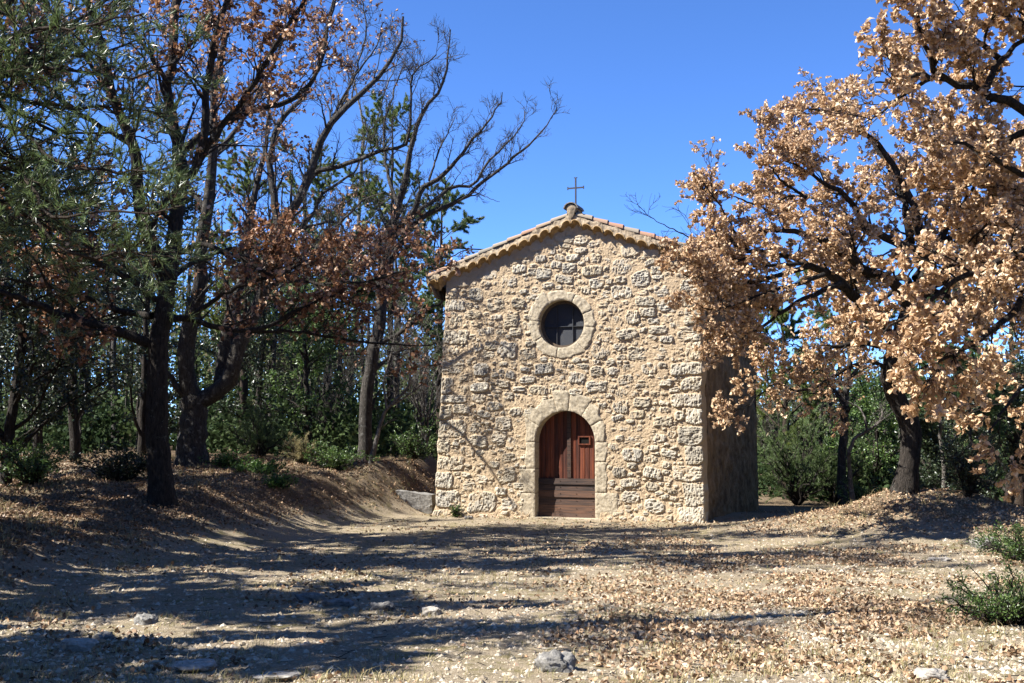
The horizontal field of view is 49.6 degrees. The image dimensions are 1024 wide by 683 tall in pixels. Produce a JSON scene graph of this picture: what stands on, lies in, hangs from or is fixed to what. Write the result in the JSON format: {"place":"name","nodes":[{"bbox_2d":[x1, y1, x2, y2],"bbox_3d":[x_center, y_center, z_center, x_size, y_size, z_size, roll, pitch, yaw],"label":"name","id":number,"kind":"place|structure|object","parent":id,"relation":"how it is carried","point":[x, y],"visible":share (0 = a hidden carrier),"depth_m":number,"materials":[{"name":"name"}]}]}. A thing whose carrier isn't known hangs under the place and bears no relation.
{"place":"outdoors","nodes":[
{"label":"outdoors","id":0,"kind":"place"},
{"bbox_2d":[0,443,1023,682],"bbox_3d":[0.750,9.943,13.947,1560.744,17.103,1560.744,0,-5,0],"label":"ground","id":1,"kind":"structure","parent":0,"point":[333,528],"depth_m":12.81,"materials":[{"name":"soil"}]},
{"bbox_2d":[0,170,29,324],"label":"holm oak","id":2,"kind":"object","parent":1,"relation":"on","point":[3,320],"visible":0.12,"depth_m":20.95,"materials":[{"name":"green plant"}]},
{"bbox_2d":[3,147,64,449],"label":"slender tree","id":3,"kind":"object","parent":1,"relation":"on","point":[30,341],"visible":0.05,"depth_m":33.94,"materials":[{"name":"grey plant"}]},
{"bbox_2d":[0,432,70,487],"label":"box bush","id":4,"kind":"object","parent":1,"relation":"on","point":[33,467],"visible":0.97,"depth_m":18.58,"materials":[{"name":"green plant"}]},
{"bbox_2d":[0,181,139,484],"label":"holm oak","id":5,"kind":"object","parent":1,"relation":"on","point":[23,384],"visible":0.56,"depth_m":19.63,"materials":[{"name":"green plant"}]},
{"bbox_2d":[0,0,139,118],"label":"leaning oak","id":6,"kind":"object","parent":1,"relation":"on","point":[30,46],"visible":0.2,"depth_m":13.49,"materials":[{"name":"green plant"}]},
{"bbox_2d":[0,142,141,461],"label":"holm oak","id":7,"kind":"object","parent":1,"relation":"on","point":[75,432],"visible":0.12,"depth_m":23.42,"materials":[{"name":"green plant"}]},
{"bbox_2d":[0,118,147,452],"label":"holm oak","id":8,"kind":"object","parent":1,"relation":"on","point":[37,438],"visible":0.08,"depth_m":25.92,"materials":[{"name":"green plant"}]},
{"bbox_2d":[59,637,99,651],"bbox_3d":[-3.344,2.347,8.518,0.319,0.139,0.217,0,-5,0],"label":"rock","id":9,"kind":"object","parent":1,"relation":"on","point":[82,644],"visible":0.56,"depth_m":8.46,"materials":[{"name":"grey stone"}]},
{"bbox_2d":[58,438,147,481],"bbox_3d":[-7.300,2.232,20.168,1.811,0.960,1.705,0,-5,0],"label":"box bush","id":10,"kind":"object","parent":1,"relation":"on","point":[117,464],"visible":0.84,"depth_m":20.14,"materials":[{"name":"green plant"}]},
{"bbox_2d":[94,631,114,639],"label":"rock","id":11,"kind":"object","parent":1,"relation":"on","point":[105,635],"visible":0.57,"depth_m":8.82,"materials":[{"name":"grey stone"}]},
{"bbox_2d":[0,0,231,359],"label":"pine tree","id":12,"kind":"object","parent":1,"relation":"on","point":[17,194],"visible":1,"depth_m":8.62,"materials":[{"name":"green plant"}]},
{"bbox_2d":[88,150,143,449],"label":"slender tree","id":13,"kind":"object","parent":1,"relation":"on","point":[113,346],"visible":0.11,"depth_m":33.03,"materials":[{"name":"grey plant"}]},
{"bbox_2d":[133,613,158,624],"bbox_3d":[-3.153,2.413,9.542,0.208,0.136,0.140,0,-5,0],"label":"rock","id":14,"kind":"object","parent":1,"relation":"on","point":[144,619],"visible":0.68,"depth_m":9.51,"materials":[{"name":"grey stone"}]},
{"bbox_2d":[98,158,216,456],"bbox_3d":[-9.239,-0.799,28.431,3.192,7.669,3.532,0,-5,0],"label":"holm oak","id":15,"kind":"object","parent":1,"relation":"on","point":[138,418],"visible":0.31,"depth_m":27.82,"materials":[{"name":"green plant"}]},
{"bbox_2d":[171,658,217,671],"bbox_3d":[-2.203,2.252,7.650,0.325,0.088,0.331,0,-5,0],"label":"rock","id":16,"kind":"object","parent":1,"relation":"on","point":[202,665],"visible":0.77,"depth_m":7.58,"materials":[{"name":"grey stone"}]},
{"bbox_2d":[197,447,250,469],"bbox_3d":[-6.022,2.457,23.113,1.125,0.519,0.968,0,-5,0],"label":"ground plant","id":17,"kind":"object","parent":1,"relation":"on","point":[224,460],"visible":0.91,"depth_m":22.95,"materials":[{"name":"green plant"}]},
{"bbox_2d":[0,0,460,507],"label":"brown oak","id":18,"kind":"object","parent":1,"relation":"on","point":[161,491],"visible":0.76,"depth_m":17.36,"materials":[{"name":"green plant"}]},
{"bbox_2d":[192,130,307,448],"bbox_3d":[-8.102,-1.587,34.408,3.652,10.085,4.814,0,-5,0],"label":"pine tree","id":19,"kind":"object","parent":1,"relation":"on","point":[211,314],"visible":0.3,"depth_m":33.98,"materials":[{"name":"green plant"}]},
{"bbox_2d":[226,457,289,475],"bbox_3d":[-4.925,2.545,21.761,1.262,0.600,1.101,0,-5,0],"label":"ground plant","id":20,"kind":"object","parent":1,"relation":"on","point":[257,466],"visible":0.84,"depth_m":21.62,"materials":[{"name":"green plant"}]},
{"bbox_2d":[223,393,295,457],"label":"juniper","id":21,"kind":"object","parent":1,"relation":"on","point":[262,436],"visible":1,"depth_m":26.65,"materials":[{"name":"green plant"}]},
{"bbox_2d":[200,250,321,451],"bbox_3d":[-6.870,0.130,31.905,3.954,6.510,2.948,0,-5,0],"label":"evergreen oak","id":22,"kind":"object","parent":1,"relation":"on","point":[256,382],"visible":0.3,"depth_m":31.56,"materials":[{"name":"green plant"}]},
{"bbox_2d":[230,170,315,453],"bbox_3d":[-6.984,-0.917,33.230,3.143,8.688,1.823,0,-5,0],"label":"slender tree","id":23,"kind":"object","parent":1,"relation":"on","point":[278,286],"visible":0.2,"depth_m":33.12,"materials":[{"name":"grey plant"}]},
{"bbox_2d":[252,671,301,681],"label":"rock","id":24,"kind":"object","parent":1,"relation":"on","point":[270,676],"visible":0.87,"depth_m":7.27,"materials":[{"name":"grey stone"}]},
{"bbox_2d":[257,471,298,489],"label":"ground plant","id":25,"kind":"object","parent":1,"relation":"on","point":[279,480],"visible":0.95,"depth_m":20.46,"materials":[{"name":"green plant"}]},
{"bbox_2d":[277,431,324,463],"bbox_3d":[-4.548,2.258,23.469,1.092,0.844,0.975,0,-5,0],"label":"heather bush","id":26,"kind":"object","parent":1,"relation":"on","point":[297,447],"visible":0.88,"depth_m":23.44,"materials":[{"name":"brown plant"}]},
{"bbox_2d":[139,0,467,467],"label":"forked oak","id":27,"kind":"object","parent":1,"relation":"on","point":[196,402],"visible":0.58,"depth_m":23.77,"materials":[{"name":"brown plant"}]},
{"bbox_2d":[265,152,346,439],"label":"slender tree","id":28,"kind":"object","parent":1,"relation":"on","point":[304,242],"visible":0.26,"depth_m":35.48,"materials":[{"name":"grey plant"}]},
{"bbox_2d":[294,592,325,602],"bbox_3d":[-1.985,2.541,10.893,0.304,0.162,0.215,0,-5,0],"label":"rock","id":29,"kind":"object","parent":1,"relation":"on","point":[306,597],"visible":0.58,"depth_m":10.82,"materials":[{"name":"grey stone"}]},
{"bbox_2d":[261,274,363,455],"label":"holm oak","id":30,"kind":"object","parent":1,"relation":"on","point":[304,357],"visible":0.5,"depth_m":29.04,"materials":[{"name":"green plant"}]},
{"bbox_2d":[247,296,385,446],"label":"tree","id":31,"kind":"object","parent":1,"relation":"on","point":[346,373],"visible":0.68,"depth_m":30.88,"materials":[{"name":"brown plant"}]},
{"bbox_2d":[269,133,364,344],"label":"pine tree","id":32,"kind":"object","parent":1,"relation":"on","point":[320,176],"visible":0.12,"depth_m":38.03,"materials":[{"name":"green plant"}]},
{"bbox_2d":[293,200,345,422],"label":"slender tree","id":33,"kind":"object","parent":1,"relation":"on","point":[330,394],"visible":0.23,"depth_m":33.03,"materials":[{"name":"grey plant"}]},
{"bbox_2d":[297,201,374,415],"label":"pine tree","id":34,"kind":"object","parent":1,"relation":"on","point":[367,220],"visible":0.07,"depth_m":40.13,"materials":[{"name":"green plant"}]},
{"bbox_2d":[319,598,354,606],"bbox_3d":[-1.673,2.521,10.590,0.358,0.119,0.164,0,-5,0],"label":"rock","id":35,"kind":"object","parent":1,"relation":"on","point":[346,602],"visible":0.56,"depth_m":10.55,"materials":[{"name":"grey stone"}]},
{"bbox_2d":[302,440,379,470],"bbox_3d":[-3.605,2.489,23.490,1.600,0.834,1.877,0,-5,0],"label":"box bush","id":36,"kind":"object","parent":1,"relation":"on","point":[330,458],"visible":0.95,"depth_m":23.16,"materials":[{"name":"green plant"}]},
{"bbox_2d":[318,25,408,411],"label":"bare tree","id":37,"kind":"object","parent":1,"relation":"on","point":[361,164],"visible":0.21,"depth_m":42.09,"materials":[{"name":"brown plant"}]},
{"bbox_2d":[369,601,395,610],"bbox_3d":[-1.222,2.483,10.297,0.282,0.138,0.186,0,-5,0],"label":"rock","id":38,"kind":"object","parent":1,"relation":"on","point":[380,606],"visible":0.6,"depth_m":10.25,"materials":[{"name":"grey stone"}]},
{"bbox_2d":[359,167,417,453],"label":"slender tree","id":39,"kind":"object","parent":1,"relation":"on","point":[395,358],"visible":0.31,"depth_m":33.99,"materials":[{"name":"grey plant"}]},
{"bbox_2d":[331,89,453,451],"bbox_3d":[-4.001,-2.465,36.578,3.971,12.400,3.912,-2,-6,26],"label":"pine tree","id":40,"kind":"object","parent":1,"relation":"on","point":[373,184],"visible":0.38,"depth_m":36.33,"materials":[{"name":"green plant"}]},
{"bbox_2d":[347,285,444,453],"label":"tree","id":41,"kind":"object","parent":1,"relation":"on","point":[415,385],"visible":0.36,"depth_m":29.84,"materials":[{"name":"brown plant"}]},
{"bbox_2d":[367,284,438,463],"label":"sapling","id":42,"kind":"object","parent":1,"relation":"on","point":[396,400],"visible":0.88,"depth_m":24.09,"materials":[{"name":"green plant"}]},
{"bbox_2d":[389,422,435,461],"bbox_3d":[-2.330,2.439,26.888,1.372,0.992,1.394,0,-5,0],"label":"box bush","id":43,"kind":"object","parent":1,"relation":"on","point":[407,446],"visible":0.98,"depth_m":26.81,"materials":[{"name":"green plant"}]},
{"bbox_2d":[396,489,435,513],"bbox_3d":[-2.033,3.363,23.282,0.819,0.498,0.446,-1,-5,8],"label":"stone bench","id":44,"kind":"object","parent":1,"relation":"on","point":[424,502],"visible":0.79,"depth_m":23.07,"materials":[{"name":"grey stone"}]},
{"bbox_2d":[413,219,444,425],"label":"slender tree","id":45,"kind":"object","parent":1,"relation":"on","point":[426,348],"visible":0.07,"depth_m":37.05,"materials":[{"name":"grey plant"}]},
{"bbox_2d":[421,606,440,616],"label":"rock","id":46,"kind":"object","parent":1,"relation":"on","point":[431,609],"visible":0.72,"depth_m":10.06,"materials":[{"name":"white stone"}]},
{"bbox_2d":[384,176,484,457],"bbox_3d":[-2.279,-0.604,33.328,3.275,8.477,5.116,0,-5,0],"label":"pine tree","id":47,"kind":"object","parent":1,"relation":"on","point":[461,225],"visible":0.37,"depth_m":32.64,"materials":[{"name":"green plant"}]},
{"bbox_2d":[115,223,481,249],"bbox_3d":[-5.440,-3.321,33.910,22.485,0.746,0.044,1,-5,-13],"label":"overhead cable","id":48,"kind":"object","parent":47,"relation":"attached to","point":[320,239],"visible":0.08,"depth_m":34.20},
{"bbox_2d":[325,17,570,459],"bbox_3d":[-1.326,-2.500,26.670,7.147,10.928,3.283,-3,-6,28],"label":"bare oak","id":49,"kind":"object","parent":1,"relation":"on","point":[366,408],"visible":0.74,"depth_m":26.11,"materials":[{"name":"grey plant"}]},
{"bbox_2d":[450,501,464,517],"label":"weed","id":50,"kind":"object","parent":1,"relation":"on","point":[455,511],"visible":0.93,"depth_m":22.06,"materials":[{"name":"green plant"}]},
{"bbox_2d":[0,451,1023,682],"bbox_3d":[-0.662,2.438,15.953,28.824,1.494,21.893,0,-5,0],"label":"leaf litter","id":51,"kind":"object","parent":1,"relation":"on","point":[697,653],"visible":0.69,"depth_m":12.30,"materials":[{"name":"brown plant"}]},
{"bbox_2d":[0,91,1023,503],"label":"wood","id":52,"kind":"object","parent":1,"relation":"on","point":[346,425],"visible":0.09,"depth_m":34.20,"materials":[{"name":"green plant"}]},
{"bbox_2d":[0,457,1023,682],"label":"fallen twigs","id":53,"kind":"object","parent":1,"relation":"on","point":[480,612],"visible":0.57,"depth_m":9.73,"materials":[{"name":"brown wood"}]},
{"bbox_2d":[534,649,576,672],"bbox_3d":[0.297,2.216,7.563,0.294,0.230,0.260,0,-5,0],"label":"rock","id":54,"kind":"object","parent":1,"relation":"on","point":[564,661],"visible":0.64,"depth_m":7.49,"materials":[{"name":"grey stone"}]},
{"bbox_2d":[426,177,758,523],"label":"chapel","id":55,"kind":"structure","parent":1,"relation":"on","point":[572,364],"depth_m":21.86,"materials":[{"name":"stone"}]},
{"bbox_2d":[541,301,583,347],"bbox_3d":[1.037,-0.336,22.063,0.990,0.990,0.070,-2,-5,20],"label":"round window","id":56,"kind":"structure","parent":55,"relation":"in","point":[562,323],"depth_m":22.08,"materials":[{"name":"black glass"}]},
{"bbox_2d":[538,411,596,517],"bbox_3d":[1.111,2.388,21.842,1.330,2.135,0.132,-2,-5,20],"label":"door","id":57,"kind":"structure","parent":55,"relation":"in","point":[566,439],"depth_m":21.84,"materials":[{"name":"red wood"}]},
{"bbox_2d":[747,269,839,499],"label":"pine tree","id":58,"kind":"object","parent":1,"relation":"on","point":[781,319],"visible":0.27,"depth_m":33.16,"materials":[{"name":"green plant"}]},
{"bbox_2d":[756,351,837,470],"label":"tree","id":59,"kind":"object","parent":1,"relation":"on","point":[767,421],"visible":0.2,"depth_m":35.50,"materials":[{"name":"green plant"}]},
{"bbox_2d":[757,404,864,504],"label":"juniper","id":60,"kind":"object","parent":1,"relation":"on","point":[796,494],"visible":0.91,"depth_m":30.17,"materials":[{"name":"green plant"}]},
{"bbox_2d":[625,67,1023,493],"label":"tan oak","id":61,"kind":"object","parent":1,"relation":"on","point":[848,270],"visible":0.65,"depth_m":18.11,"materials":[{"name":"brown plant"}]},
{"bbox_2d":[766,312,885,505],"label":"slender oak","id":62,"kind":"object","parent":1,"relation":"on","point":[841,467],"visible":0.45,"depth_m":25.35,"materials":[{"name":"grey plant"}]},
{"bbox_2d":[775,358,886,453],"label":"tree","id":63,"kind":"object","parent":1,"relation":"on","point":[827,412],"visible":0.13,"depth_m":35.71,"materials":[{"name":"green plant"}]},
{"bbox_2d":[774,279,894,457],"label":"pine tree","id":64,"kind":"object","parent":1,"relation":"on","point":[818,315],"visible":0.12,"depth_m":36.19,"materials":[{"name":"green plant"}]},
{"bbox_2d":[788,420,888,503],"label":"juniper","id":65,"kind":"object","parent":1,"relation":"on","point":[832,496],"visible":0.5,"depth_m":30.66,"materials":[{"name":"green plant"}]},
{"bbox_2d":[818,390,895,501],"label":"dead tree","id":66,"kind":"object","parent":1,"relation":"on","point":[850,480],"visible":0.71,"depth_m":22.52,"materials":[{"name":"brown plant"}]},
{"bbox_2d":[831,472,890,503],"bbox_3d":[7.500,3.230,22.965,1.445,1.055,1.625,0,-5,0],"label":"box bush","id":67,"kind":"object","parent":1,"relation":"on","point":[859,492],"visible":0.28,"depth_m":23.12,"materials":[{"name":"green plant"}]},
{"bbox_2d":[821,354,946,492],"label":"evergreen oak","id":68,"kind":"object","parent":1,"relation":"on","point":[868,406],"visible":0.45,"depth_m":30.32,"materials":[{"name":"green plant"}]},
{"bbox_2d":[782,0,1023,501],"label":"tan oak","id":69,"kind":"object","parent":1,"relation":"on","point":[918,333],"visible":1,"depth_m":10.95,"materials":[{"name":"brown plant"}]},
{"bbox_2d":[888,395,958,488],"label":"evergreen oak","id":70,"kind":"object","parent":1,"relation":"on","point":[929,469],"visible":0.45,"depth_m":24.13,"materials":[{"name":"green plant"}]},
{"bbox_2d":[850,282,997,479],"bbox_3d":[11.492,1.207,31.046,4.374,6.801,3.404,0,-5,0],"label":"pine tree","id":71,"kind":"object","parent":1,"relation":"on","point":[883,436],"visible":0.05,"depth_m":30.89,"materials":[{"name":"green plant"}]},
{"bbox_2d":[913,667,953,681],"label":"rock","id":72,"kind":"object","parent":1,"relation":"on","point":[928,673],"visible":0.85,"depth_m":7.31,"materials":[{"name":"white stone"}]},
{"bbox_2d":[927,557,951,560],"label":"rock","id":73,"kind":"object","parent":1,"relation":"on","point":[941,558],"visible":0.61,"depth_m":14.00,"materials":[{"name":"grey stone"}]},
{"bbox_2d":[905,345,996,488],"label":"young pine","id":74,"kind":"object","parent":1,"relation":"on","point":[922,378],"visible":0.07,"depth_m":23.36,"materials":[{"name":"green plant"}]},
{"bbox_2d":[933,422,1009,498],"bbox_3d":[7.631,1.996,18.531,1.127,1.291,1.595,-1,-5,7],"label":"box bush","id":75,"kind":"object","parent":1,"relation":"on","point":[967,483],"visible":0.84,"depth_m":18.38,"materials":[{"name":"green plant"}]},
{"bbox_2d":[933,557,1023,624],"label":"box bush","id":76,"kind":"object","parent":1,"relation":"on","point":[1010,611],"visible":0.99,"depth_m":9.53,"materials":[{"name":"green plant"}]},
{"bbox_2d":[936,247,1023,505],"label":"pine tree","id":77,"kind":"object","parent":1,"relation":"on","point":[1020,501],"visible":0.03,"depth_m":27.69,"materials":[{"name":"green plant"}]},
{"bbox_2d":[941,340,1023,504],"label":"holm oak","id":78,"kind":"object","parent":1,"relation":"on","point":[1013,446],"visible":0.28,"depth_m":22.27,"materials":[{"name":"green plant"}]},
{"bbox_2d":[942,347,1023,491],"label":"young pine","id":79,"kind":"object","parent":1,"relation":"on","point":[994,408],"visible":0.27,"depth_m":21.43,"materials":[{"name":"green plant"}]},
{"bbox_2d":[969,537,1000,548],"bbox_3d":[6.585,2.851,15.395,0.400,0.279,0.320,0,-5,0],"label":"rock","id":80,"kind":"object","parent":1,"relation":"on","point":[976,544],"visible":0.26,"depth_m":15.31,"materials":[{"name":"grey stone"}]},
{"bbox_2d":[966,520,1023,564],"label":"box bush","id":81,"kind":"object","parent":1,"relation":"on","point":[1013,549],"visible":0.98,"depth_m":13.89,"materials":[{"name":"green plant"}]},
{"bbox_2d":[0,0,1023,440],"label":"sky","id":82,"kind":"structure","parent":0,"point":[640,81],"materials":[{"name":"blue"}]}
]}

